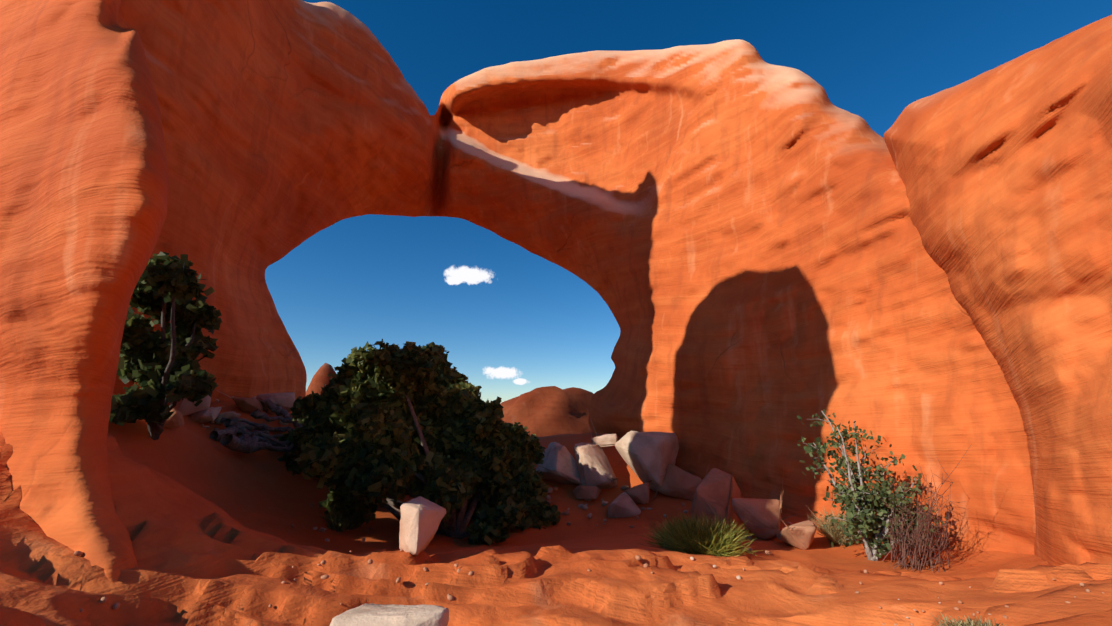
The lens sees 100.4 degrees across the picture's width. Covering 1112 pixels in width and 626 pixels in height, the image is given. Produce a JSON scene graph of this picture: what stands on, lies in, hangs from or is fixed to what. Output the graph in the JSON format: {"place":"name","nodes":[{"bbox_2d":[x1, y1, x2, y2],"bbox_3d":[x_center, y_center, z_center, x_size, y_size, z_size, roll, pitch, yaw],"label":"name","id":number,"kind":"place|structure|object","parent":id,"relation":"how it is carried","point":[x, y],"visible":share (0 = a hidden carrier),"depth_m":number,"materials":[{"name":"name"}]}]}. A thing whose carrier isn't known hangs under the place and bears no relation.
{"place":"outdoors","nodes":[
{"label":"outdoors","id":0,"kind":"place"},
{"bbox_2d":[0,400,1111,625],"bbox_3d":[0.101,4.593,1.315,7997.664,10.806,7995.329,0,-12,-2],"label":"terrain","id":1,"kind":"structure","parent":0,"point":[208,522],"depth_m":3.05,"materials":[{"name":"orange sand"}]},
{"bbox_2d":[0,0,168,582],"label":"buttress rock","id":2,"kind":"object","parent":1,"relation":"on","point":[84,180],"visible":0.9,"depth_m":2.93,"materials":[{"name":"stone"}]},
{"bbox_2d":[109,252,221,439],"bbox_3d":[-5.409,0.427,6.412,1.284,2.711,1.825,10,-15,-39],"label":"pinyon tree","id":3,"kind":"object","parent":1,"relation":"on","point":[161,366],"visible":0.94,"depth_m":6.11,"materials":[{"name":"green plant"}]},
{"bbox_2d":[163,408,183,427],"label":"boulder","id":4,"kind":"object","parent":1,"relation":"on","point":[175,420],"visible":0.31,"depth_m":6.50,"materials":[{"name":"brown stone"}]},
{"bbox_2d":[170,393,210,415],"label":"boulder","id":5,"kind":"object","parent":1,"relation":"on","point":[184,407],"visible":0.15,"depth_m":8.03,"materials":[{"name":"stone"}]},
{"bbox_2d":[191,406,223,422],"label":"boulder","id":6,"kind":"object","parent":1,"relation":"on","point":[207,415],"visible":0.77,"depth_m":8.02,"materials":[{"name":"stone"}]},
{"bbox_2d":[214,410,240,423],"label":"boulder","id":7,"kind":"object","parent":1,"relation":"on","point":[229,415],"visible":0.73,"depth_m":8.32,"materials":[{"name":"grey stone"}]},
{"bbox_2d":[215,389,262,412],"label":"boulder","id":8,"kind":"object","parent":1,"relation":"on","point":[245,404],"visible":0.94,"depth_m":9.05,"materials":[{"name":"brown stone"}]},
{"bbox_2d":[209,398,306,453],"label":"dead juniper logs","id":9,"kind":"object","parent":1,"relation":"on","point":[247,441],"visible":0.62,"depth_m":8.31,"materials":[{"name":"grey wood"}]},
{"bbox_2d":[256,392,294,411],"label":"boulder","id":10,"kind":"object","parent":1,"relation":"on","point":[285,400],"visible":0.67,"depth_m":9.57,"materials":[{"name":"stone"}]},
{"bbox_2d":[306,363,335,395],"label":"rock","id":11,"kind":"object","parent":1,"relation":"on","point":[321,377],"visible":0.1,"depth_m":52.98,"materials":[{"name":"stone"}]},
{"bbox_2d":[320,505,371,531],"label":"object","id":12,"kind":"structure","parent":1,"relation":"on","point":[339,524],"depth_m":7.06,"materials":[{"name":"green plant"}]},
{"bbox_2d":[330,603,448,625],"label":"boulder","id":13,"kind":"object","parent":1,"relation":"on","point":[370,614],"visible":1,"depth_m":2.09,"materials":[{"name":"beige stone"}]},
{"bbox_2d":[277,339,560,545],"bbox_3d":[-2.357,2.317,8.422,5.164,3.895,3.695,5,-13,-21],"label":"juniper tree","id":14,"kind":"object","parent":1,"relation":"on","point":[387,426],"visible":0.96,"depth_m":7.59,"materials":[{"name":"green plant"}]},
{"bbox_2d":[399,496,445,554],"bbox_3d":[-1.118,1.718,3.749,0.294,0.390,0.470,-3,-12,13],"label":"boulder","id":15,"kind":"object","parent":1,"relation":"on","point":[421,519],"visible":1,"depth_m":3.63,"materials":[{"name":"beige stone"}]},
{"bbox_2d":[500,386,593,436],"bbox_3d":[-0.052,9.485,26.846,10.935,10.355,5.496,8,-14,-34],"label":"dome rock","id":16,"kind":"object","parent":1,"relation":"on","point":[546,411],"visible":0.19,"depth_m":25.96,"materials":[{"name":"stone"}]},
{"bbox_2d":[534,442,580,485],"bbox_3d":[0.183,3.417,10.364,1.425,0.974,1.520,0,-12,-2],"label":"boulder","id":17,"kind":"object","parent":1,"relation":"on","point":[559,464],"visible":0.67,"depth_m":10.23,"materials":[{"name":"grey stone"}]},
{"bbox_2d":[113,0,1035,553],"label":"arch wall","id":18,"kind":"structure","parent":1,"relation":"on","point":[727,230],"depth_m":10.45,"materials":[{"name":"stone"}]},
{"bbox_2d":[573,484,600,499],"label":"boulder","id":19,"kind":"object","parent":1,"relation":"on","point":[584,491],"visible":0.94,"depth_m":9.69,"materials":[{"name":"beige stone"}]},
{"bbox_2d":[74,396,1103,625],"bbox_3d":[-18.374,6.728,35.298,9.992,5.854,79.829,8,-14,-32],"label":"pebbles","id":20,"kind":"object","parent":1,"relation":"on","point":[370,561],"visible":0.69,"depth_m":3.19,"materials":[{"name":"beige stone"}]},
{"bbox_2d":[574,415,617,489],"bbox_3d":[1.070,3.228,11.256,1.046,1.842,2.882,-3,-12,12],"label":"boulder","id":21,"kind":"object","parent":1,"relation":"on","point":[594,467],"visible":0.88,"depth_m":10.04,"materials":[{"name":"grey stone"}]},
{"bbox_2d":[591,434,617,446],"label":"rock","id":22,"kind":"object","parent":21,"relation":"on","point":[605,440],"visible":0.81,"depth_m":10.75,"materials":[{"name":"beige stone"}]},
{"bbox_2d":[607,492,640,517],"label":"boulder","id":23,"kind":"object","parent":1,"relation":"on","point":[622,505],"visible":0.98,"depth_m":8.82,"materials":[{"name":"beige stone"}]},
{"bbox_2d":[615,431,678,490],"bbox_3d":[2.134,3.238,10.255,1.343,1.237,1.308,4,-13,-17],"label":"boulder","id":24,"kind":"object","parent":1,"relation":"on","point":[647,456],"visible":0.81,"depth_m":9.84,"materials":[{"name":"grey stone"}]},
{"bbox_2d":[623,469,676,503],"bbox_3d":[1.995,3.520,9.501,1.311,0.803,0.543,-4,-13,17],"label":"boulder","id":25,"kind":"object","parent":1,"relation":"on","point":[638,494],"visible":0.85,"depth_m":9.38,"materials":[{"name":"beige stone"}]},
{"bbox_2d":[653,464,701,500],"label":"boulder","id":26,"kind":"object","parent":1,"relation":"on","point":[680,483],"visible":0.85,"depth_m":9.43,"materials":[{"name":"grey stone"}]},
{"bbox_2d":[633,511,762,556],"bbox_3d":[1.622,2.409,5.135,1.298,0.393,1.476,-11,-16,41],"label":"grass tuft","id":27,"kind":"object","parent":1,"relation":"on","point":[698,537],"visible":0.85,"depth_m":4.91,"materials":[{"name":"green plant"}]},
{"bbox_2d":[690,468,742,526],"bbox_3d":[2.683,3.402,7.857,1.051,1.470,0.786,6,-13,-26],"label":"boulder","id":28,"kind":"object","parent":1,"relation":"on","point":[717,491],"visible":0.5,"depth_m":7.58,"materials":[{"name":"beige stone"}]},
{"bbox_2d":[732,470,794,539],"bbox_3d":[3.307,2.977,7.135,1.607,1.321,0.727,11,-16,-42],"label":"boulder","id":29,"kind":"object","parent":1,"relation":"on","point":[761,517],"visible":0.96,"depth_m":6.63,"materials":[{"name":"beige stone"}]},
{"bbox_2d":[776,516,816,549],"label":"boulder","id":30,"kind":"object","parent":1,"relation":"on","point":[799,535],"visible":0.98,"depth_m":5.86,"materials":[{"name":"beige stone"}]},
{"bbox_2d":[797,409,946,560],"bbox_3d":[3.703,2.029,5.568,1.500,1.730,1.251,-8,-14,32],"label":"shrub","id":31,"kind":"object","parent":1,"relation":"on","point":[863,501],"visible":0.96,"depth_m":5.43,"materials":[{"name":"green plant"}]},
{"bbox_2d":[870,444,971,572],"bbox_3d":[3.983,2.147,5.056,1.037,1.464,1.215,0,-12,-2],"label":"bare twig shrub","id":32,"kind":"object","parent":1,"relation":"on","point":[910,544],"visible":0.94,"depth_m":4.96,"materials":[{"name":"brown plant"}]},
{"bbox_2d":[930,612,1006,625],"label":"grass tuft","id":33,"kind":"object","parent":1,"relation":"on","point":[961,622],"visible":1,"depth_m":1.71,"materials":[{"name":"beige plant"}]},
{"bbox_2d":[884,15,1111,565],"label":"dome rock","id":34,"kind":"object","parent":1,"relation":"on","point":[1004,170],"visible":0.92,"depth_m":4.36,"materials":[{"name":"stone"}]},
{"bbox_2d":[265,0,1111,402],"label":"sky","id":35,"kind":"structure","parent":0,"point":[510,319],"materials":[{"name":"blue"}]},
{"bbox_2d":[808,506,861,544],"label":"dry grass","id":36,"kind":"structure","parent":0,"point":[829,533],"depth_m":6.18,"materials":[{"name":"beige plant"}]}
]}

